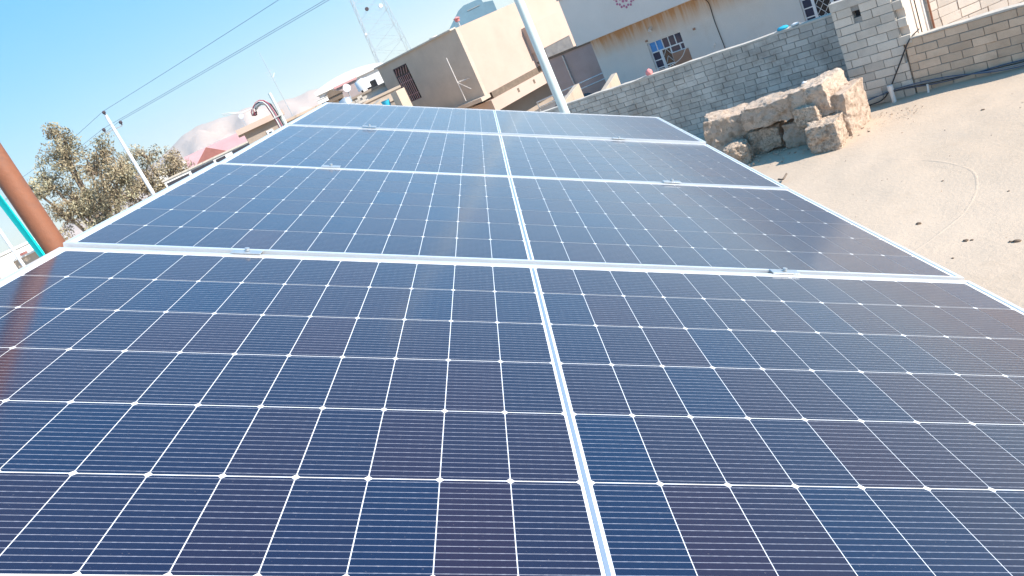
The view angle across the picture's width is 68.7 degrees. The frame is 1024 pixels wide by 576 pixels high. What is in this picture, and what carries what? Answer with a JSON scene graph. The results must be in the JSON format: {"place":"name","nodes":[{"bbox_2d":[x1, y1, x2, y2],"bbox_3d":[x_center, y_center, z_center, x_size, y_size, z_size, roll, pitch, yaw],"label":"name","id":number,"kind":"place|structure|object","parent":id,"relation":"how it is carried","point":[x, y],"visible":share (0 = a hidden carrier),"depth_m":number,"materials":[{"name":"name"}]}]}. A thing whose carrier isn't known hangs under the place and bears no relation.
{"place":"outdoors","nodes":[
{"label":"outdoors","id":0,"kind":"place"},
{"bbox_2d":[61,89,319,238],"bbox_3d":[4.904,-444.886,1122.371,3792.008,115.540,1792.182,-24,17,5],"label":"hills","id":1,"kind":"structure","parent":0,"point":[197,138],"depth_m":1536.57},
{"bbox_2d":[0,0,514,253],"label":"sky","id":2,"kind":"structure","parent":0,"point":[64,62],"materials":[{"name":"blue"}]},
{"bbox_2d":[317,96,328,103],"bbox_3d":[-9.490,-9.423,37.594,0.610,0.220,0.560,-27,17,-6],"label":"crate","id":3,"kind":"object","parent":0,"point":[322,100],"visible":0.93,"depth_m":37.35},
{"bbox_2d":[350,0,410,62],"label":"lattice tower","id":4,"kind":"structure","parent":0,"point":[367,9],"depth_m":83.08,"materials":[{"name":"metal"}]},
{"bbox_2d":[381,98,390,104],"bbox_3d":[-4.363,-6.404,26.050,0.312,0.280,0.320,-24,17,5],"label":"roof bucket","id":5,"kind":"object","parent":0,"point":[386,102],"visible":0.81,"depth_m":25.93,"materials":[{"name":"blue plastic"}]},
{"bbox_2d":[391,87,412,105],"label":"wall pier","id":6,"kind":"structure","parent":0,"point":[400,97],"depth_m":25.82,"materials":[{"name":"beige paint"}]},
{"bbox_2d":[450,0,496,28],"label":"stepped building","id":7,"kind":"structure","parent":0,"point":[471,11],"depth_m":65.55,"materials":[{"name":"paint"}]},
{"bbox_2d":[0,66,1023,308],"bbox_3d":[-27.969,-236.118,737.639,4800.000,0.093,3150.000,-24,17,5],"label":"ground","id":8,"kind":"structure","parent":0,"point":[953,123],"depth_m":11.66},
{"bbox_2d":[0,228,25,266],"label":"thin mast","id":9,"kind":"object","parent":8,"relation":"on","point":[13,250],"depth_m":9.97,"materials":[{"name":"white metal"}]},
{"bbox_2d":[0,238,38,277],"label":"house","id":10,"kind":"structure","parent":8,"relation":"on","point":[7,267],"depth_m":49.78,"materials":[{"name":"white paint"}]},
{"bbox_2d":[18,249,28,255],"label":"window","id":11,"kind":"structure","parent":10,"relation":"in","point":[25,251],"depth_m":50.10,"materials":[{"name":"white paint"}]},
{"bbox_2d":[10,235,68,268],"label":"house","id":12,"kind":"structure","parent":8,"relation":"on","point":[29,257],"depth_m":45.38,"materials":[{"name":"beige concrete"}]},
{"bbox_2d":[27,122,142,238],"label":"eucalyptus tree","id":13,"kind":"object","parent":8,"relation":"on","point":[100,210],"visible":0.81,"depth_m":42.44,"materials":[{"name":"green plant"}]},
{"bbox_2d":[102,111,155,194],"bbox_3d":[-19.328,-5.103,40.310,1.091,9.490,0.251,-28,18,-9],"label":"power pole","id":14,"kind":"object","parent":8,"relation":"on","point":[142,175],"visible":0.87,"depth_m":39.50,"materials":[{"name":"grey metal"}]},
{"bbox_2d":[0,0,277,189],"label":"power line","id":15,"kind":"object","parent":14,"relation":"attached to","point":[169,69],"visible":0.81,"depth_m":34.21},
{"bbox_2d":[4,1,322,199],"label":"power line","id":16,"kind":"object","parent":14,"relation":"attached to","point":[200,72],"visible":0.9,"depth_m":32.58,"materials":[{"name":"black metal"}]},
{"bbox_2d":[31,1,326,185],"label":"power line","id":17,"kind":"object","parent":14,"relation":"attached to","point":[204,72],"visible":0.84,"depth_m":33.90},
{"bbox_2d":[105,144,194,209],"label":"bushy tree","id":18,"kind":"object","parent":8,"relation":"on","point":[172,159],"visible":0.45,"depth_m":45.82,"materials":[{"name":"green plant"}]},
{"bbox_2d":[152,162,187,179],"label":"house","id":19,"kind":"structure","parent":8,"relation":"on","point":[166,175],"depth_m":53.84,"materials":[{"name":"white paint"}]},
{"bbox_2d":[162,141,248,186],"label":"boundary wall","id":20,"kind":"structure","parent":8,"relation":"on","point":[171,180],"depth_m":36.47,"materials":[{"name":"white concrete"}]},
{"bbox_2d":[197,147,224,163],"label":"house","id":21,"kind":"structure","parent":8,"relation":"on","point":[208,153],"depth_m":41.03,"materials":[{"name":"red tile"}]},
{"bbox_2d":[184,133,246,167],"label":"house","id":22,"kind":"structure","parent":8,"relation":"on","point":[230,142],"depth_m":51.73,"materials":[{"name":"pink paint"}]},
{"bbox_2d":[236,109,283,144],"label":"house","id":23,"kind":"structure","parent":8,"relation":"on","point":[255,131],"depth_m":27.80,"materials":[{"name":"paint"}]},
{"bbox_2d":[259,52,292,115],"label":"aerial mast","id":24,"kind":"object","parent":8,"relation":"on","point":[276,84],"visible":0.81,"depth_m":55.41,"materials":[{"name":"grey metal"}]},
{"bbox_2d":[286,103,321,122],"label":"house","id":25,"kind":"structure","parent":8,"relation":"on","point":[296,116],"depth_m":30.92,"materials":[{"name":"beige paint"}]},
{"bbox_2d":[322,94,342,103],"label":"house","id":26,"kind":"structure","parent":8,"relation":"on","point":[335,99],"depth_m":37.54,"materials":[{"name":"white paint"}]},
{"bbox_2d":[324,90,343,100],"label":"outbuilding","id":27,"kind":"structure","parent":8,"relation":"on","point":[330,94],"depth_m":39.16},
{"bbox_2d":[334,77,360,97],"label":"outbuilding","id":28,"kind":"structure","parent":8,"relation":"on","point":[353,91],"depth_m":54.83,"materials":[{"name":"white paint"}]},
{"bbox_2d":[314,63,383,98],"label":"house","id":29,"kind":"structure","parent":8,"relation":"on","point":[371,74],"depth_m":58.26,"materials":[{"name":"white paint"}]},
{"bbox_2d":[367,78,378,89],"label":"window","id":30,"kind":"structure","parent":29,"relation":"in","point":[373,82],"depth_m":58.80,"materials":[{"name":"white paint"}]},
{"bbox_2d":[351,83,387,102],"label":"house","id":31,"kind":"structure","parent":8,"relation":"on","point":[376,90],"depth_m":42.78,"materials":[{"name":"white paint"}]},
{"bbox_2d":[343,84,350,96],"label":"satellite dish","id":32,"kind":"object","parent":31,"relation":"on","point":[346,87],"visible":0.94,"depth_m":42.04,"materials":[{"name":"white metal"}]},
{"bbox_2d":[355,77,370,91],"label":"water tank","id":33,"kind":"object","parent":31,"relation":"on","point":[361,84],"visible":0.86,"depth_m":44.13,"materials":[{"name":"white paint"}]},
{"bbox_2d":[360,85,400,103],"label":"house","id":34,"kind":"structure","parent":8,"relation":"on","point":[386,94],"depth_m":34.19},
{"bbox_2d":[339,97,352,102],"bbox_3d":[-7.771,-8.684,35.168,0.600,0.552,0.600,-24,17,5],"label":"water tank","id":35,"kind":"object","parent":34,"relation":"on","point":[346,100],"visible":0.46,"depth_m":34.91,"materials":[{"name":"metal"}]},
{"bbox_2d":[351,95,366,103],"bbox_3d":[-6.992,-8.534,34.050,0.875,0.306,0.219,-27,17,-6],"label":"block heap","id":36,"kind":"object","parent":34,"relation":"on","point":[361,101],"visible":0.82,"depth_m":33.97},
{"bbox_2d":[374,97,395,104],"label":"outbuilding","id":37,"kind":"structure","parent":8,"relation":"on","point":[379,101],"depth_m":28.76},
{"bbox_2d":[374,0,575,111],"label":"house","id":38,"kind":"structure","parent":8,"relation":"on","point":[492,57],"depth_m":39.54,"materials":[{"name":"paint"}]},
{"bbox_2d":[393,63,421,101],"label":"window","id":39,"kind":"structure","parent":38,"relation":"in","point":[405,79],"depth_m":41.15,"materials":[{"name":"metal"}]},
{"bbox_2d":[454,17,460,25],"bbox_3d":[-2.742,-13.640,38.673,0.380,0.740,0.400,-6,26,47],"label":"vent cowl","id":40,"kind":"object","parent":38,"relation":"on","point":[457,19],"visible":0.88,"depth_m":38.52,"materials":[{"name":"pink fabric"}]},
{"bbox_2d":[446,58,470,100],"bbox_3d":[-2.525,-10.735,38.045,0.652,2.320,0.383,-14,21,32],"label":"antenna bracket","id":41,"kind":"object","parent":38,"relation":"attached to","point":[458,81],"visible":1,"depth_m":38.04,"materials":[{"name":"white metal"}]},
{"bbox_2d":[514,0,569,112],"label":"utility pole","id":42,"kind":"object","parent":8,"relation":"on","point":[548,72],"visible":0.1,"depth_m":11.17,"materials":[{"name":"metal"}]},
{"bbox_2d":[536,73,604,111],"bbox_3d":[2.767,-8.427,33.438,4.260,1.380,0.060,-6,26,47],"label":"handrail","id":43,"kind":"object","parent":8,"relation":"on","point":[570,89],"visible":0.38,"depth_m":33.17,"materials":[{"name":"grey metal"}]},
{"bbox_2d":[537,42,605,102],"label":"yard wall","id":44,"kind":"structure","parent":8,"relation":"on","point":[572,66],"depth_m":34.94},
{"bbox_2d":[564,83,583,102],"bbox_3d":[2.020,-5.146,23.608,0.200,2.178,1.550,-6,26,47],"label":"wall stub","id":45,"kind":"object","parent":8,"relation":"on","point":[574,92],"depth_m":23.55,"materials":[{"name":"beige concrete"}]},
{"bbox_2d":[602,73,620,89],"bbox_3d":[3.099,-5.174,22.286,0.200,2.137,1.250,-6,26,47],"label":"wall stub","id":46,"kind":"object","parent":8,"relation":"on","point":[613,80],"depth_m":22.18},
{"bbox_2d":[703,103,749,152],"bbox_3d":[4.879,-3.443,16.809,1.061,1.088,0.886,-8,23,26],"label":"stone block","id":47,"kind":"object","parent":8,"relation":"on","point":[721,128],"depth_m":16.48,"materials":[{"name":"beige stone"}]},
{"bbox_2d":[723,138,754,164],"bbox_3d":[4.917,-2.905,16.209,0.608,0.585,0.580,-16,20,28],"label":"stone block","id":48,"kind":"object","parent":8,"relation":"on","point":[741,150],"depth_m":15.99,"materials":[{"name":"beige stone"}]},
{"bbox_2d":[556,0,930,83],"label":"house","id":49,"kind":"structure","parent":8,"relation":"on","point":[630,40],"depth_m":23.31,"materials":[{"name":"white paint"}]},
{"bbox_2d":[653,46,686,70],"bbox_3d":[4.932,-7.136,23.364,1.247,0.422,0.061,-13,21,34],"label":"cable","id":50,"kind":"object","parent":49,"relation":"attached to","point":[674,63],"visible":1,"depth_m":23.36,"materials":[{"name":"black plastic"}]},
{"bbox_2d":[648,31,691,70],"bbox_3d":[5.224,-7.186,24.043,1.360,1.840,0.132,-6,26,47],"label":"window","id":51,"kind":"structure","parent":49,"relation":"in","point":[665,51],"depth_m":23.93,"materials":[{"name":"white paint"}]},
{"bbox_2d":[706,0,725,48],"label":"cable","id":52,"kind":"object","parent":49,"relation":"attached to","point":[715,24],"visible":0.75,"depth_m":22.45,"materials":[{"name":"black rubber"}]},
{"bbox_2d":[800,0,836,20],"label":"window","id":53,"kind":"structure","parent":49,"relation":"in","point":[812,9],"depth_m":20.62,"materials":[{"name":"white paint"}]},
{"bbox_2d":[747,120,786,154],"bbox_3d":[5.557,-3.291,16.174,0.755,0.599,0.688,-8,24,44],"label":"stone block","id":54,"kind":"object","parent":8,"relation":"on","point":[763,140],"depth_m":15.93,"materials":[{"name":"grey stone"}]},
{"bbox_2d":[781,118,807,147],"bbox_3d":[6.072,-3.346,15.592,0.692,0.597,0.714,-5,27,48],"label":"stone block","id":55,"kind":"object","parent":8,"relation":"on","point":[794,135],"depth_m":15.48,"materials":[{"name":"grey stone"}]},
{"bbox_2d":[741,87,798,131],"bbox_3d":[5.545,-3.779,15.727,1.284,0.529,0.776,-5,26,45],"label":"stone block","id":56,"kind":"object","parent":55,"relation":"on","point":[769,110],"depth_m":15.62,"materials":[{"name":"beige stone"}]},
{"bbox_2d":[805,112,848,153],"bbox_3d":[6.211,-3.065,14.695,0.659,0.650,0.910,-8,24,43],"label":"stone block","id":57,"kind":"object","parent":8,"relation":"on","point":[828,133],"depth_m":14.42,"materials":[{"name":"beige stone"}]},
{"bbox_2d":[792,104,822,127],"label":"stone block","id":58,"kind":"object","parent":57,"relation":"on","point":[804,114],"depth_m":14.78,"materials":[{"name":"beige stone"}]},
{"bbox_2d":[787,68,848,115],"bbox_3d":[6.193,-3.861,15.054,1.025,0.754,0.833,-37,17,-33],"label":"stone block","id":59,"kind":"object","parent":58,"relation":"on","point":[820,89],"depth_m":14.71,"materials":[{"name":"beige stone"}]},
{"bbox_2d":[830,77,870,135],"bbox_3d":[6.651,-3.566,14.975,0.995,1.000,0.648,-37,24,-34],"label":"stone block","id":60,"kind":"object","parent":8,"relation":"on","point":[850,101],"depth_m":14.66,"materials":[{"name":"beige stone"}]},
{"bbox_2d":[828,0,926,105],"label":"block wall","id":61,"kind":"structure","parent":8,"relation":"on","point":[874,36],"depth_m":15.43,"materials":[{"name":"grey concrete blocks"},{"name":"mortar"}]},
{"bbox_2d":[869,28,919,105],"bbox_3d":[7.870,-4.494,15.386,1.245,1.188,0.327,-17,19,24],"label":"cable","id":62,"kind":"object","parent":61,"relation":"attached to","point":[897,68],"visible":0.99,"depth_m":15.29,"materials":[{"name":"black rubber"}]},
{"bbox_2d":[777,158,978,251],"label":"wheel track","id":63,"kind":"structure","parent":8,"relation":"on","point":[973,196],"depth_m":10.63,"materials":[{"name":"beige sand"}]},
{"bbox_2d":[887,84,896,102],"bbox_3d":[7.889,-4.025,15.542,0.111,0.383,0.112,-24,17,5],"label":"vent pipe","id":64,"kind":"object","parent":8,"relation":"on","point":[890,88],"visible":1,"depth_m":15.50,"materials":[{"name":"white plastic"}]},
{"bbox_2d":[913,0,922,31],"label":"riser pipe","id":65,"kind":"object","parent":8,"relation":"on","point":[917,15],"visible":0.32,"depth_m":15.16,"materials":[{"name":"beige metal"}]},
{"bbox_2d":[919,0,929,30],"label":"riser pipe","id":66,"kind":"object","parent":8,"relation":"on","point":[924,14],"depth_m":15.13,"materials":[{"name":"white plastic"}]},
{"bbox_2d":[927,0,935,28],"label":"riser pipe","id":67,"kind":"object","parent":8,"relation":"on","point":[931,15],"depth_m":15.11,"materials":[{"name":"brown metal"}]},
{"bbox_2d":[868,59,1023,100],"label":"hose bundle","id":68,"kind":"object","parent":8,"relation":"on","point":[947,79],"visible":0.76,"depth_m":14.78,"materials":[{"name":"black rubber"}]},
{"bbox_2d":[905,2,1023,92],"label":"block wall","id":69,"kind":"structure","parent":8,"relation":"on","point":[983,41],"depth_m":14.44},
{"bbox_3d":[0.043,2.634,2.624,5.000,2.850,9.250,-24,17,5],"label":"flat roof house","id":70,"kind":"object","parent":8,"relation":"on","visible":0},
{"bbox_2d":[0,195,44,256],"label":"pipe","id":71,"kind":"object","parent":70,"relation":"on","point":[20,226],"visible":0.09,"depth_m":1.92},
{"bbox_2d":[0,143,64,254],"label":"steel pipe","id":72,"kind":"object","parent":70,"relation":"on","point":[30,210],"depth_m":1.81,"materials":[{"name":"brown metal"}]},
{"bbox_2d":[222,93,286,127],"bbox_3d":[-1.669,-0.580,6.126,0.421,2.003,0.064,-24,17,5],"label":"cable entry mast","id":73,"kind":"object","parent":70,"relation":"on","point":[277,115],"visible":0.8,"depth_m":5.83,"materials":[{"name":"metal"}]},
{"bbox_2d":[231,124,800,273],"bbox_3d":[0.071,-0.115,3.044,1.966,1.622,4.789,-24,17,5],"label":"panel rack","id":74,"kind":"object","parent":70,"relation":"on","point":[247,250],"visible":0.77,"depth_m":1.91,"materials":[{"name":"silver metal"}]},
{"bbox_2d":[286,102,705,143],"bbox_3d":[-0.094,-1.012,4.595,2.278,0.038,1.134,2,20,-4],"label":"solar panel","id":75,"kind":"object","parent":74,"relation":"attached to","point":[532,123],"visible":0.95,"depth_m":4.49,"materials":[{"name":"glass"}]},
{"bbox_2d":[220,125,788,188],"bbox_3d":[-0.037,-0.620,3.512,2.278,0.036,1.134,2,20,-4],"label":"solar panel","id":76,"kind":"object","parent":74,"relation":"attached to","point":[492,154],"visible":0.92,"depth_m":3.41,"materials":[{"name":"glass"}]},
{"bbox_2d":[0,247,1023,575],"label":"solar panel","id":77,"kind":"object","parent":74,"relation":"attached to","point":[170,413],"visible":1,"depth_m":1.13,"materials":[{"name":"glass"}]},
{"bbox_2d":[63,162,963,279],"bbox_3d":[0.020,-0.238,2.426,2.278,0.036,1.134,2,19,-4],"label":"solar panel","id":78,"kind":"object","parent":74,"relation":"attached to","point":[217,207],"visible":0.99,"depth_m":2.24,"materials":[{"name":"glass"}]},
{"bbox_2d":[541,13,849,137],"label":"block wall","id":79,"kind":"structure","parent":0,"point":[687,96],"depth_m":18.66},
{"bbox_2d":[646,68,652,75],"bbox_3d":[3.668,-5.761,20.009,0.202,0.217,0.165,-6,26,47],"label":"cloth","id":80,"kind":"object","parent":79,"relation":"hanging from","point":[649,71],"visible":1,"depth_m":19.95,"materials":[{"name":"pink fabric"}]},
{"bbox_2d":[777,25,787,30],"bbox_3d":[6.253,-5.999,17.279,0.276,0.110,0.208,-6,26,47],"label":"cloth","id":81,"kind":"object","parent":79,"relation":"on","point":[783,27],"visible":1,"depth_m":17.21,"materials":[{"name":"blue fabric"}]},
{"bbox_2d":[749,77,1022,237],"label":"gravel","id":82,"kind":"structure","parent":0,"point":[808,149],"depth_m":15.20,"materials":[{"name":"beige gravel"}]},
{"bbox_2d":[924,0,1023,28],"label":"block wall","id":83,"kind":"structure","parent":0,"point":[944,12],"depth_m":15.58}
]}

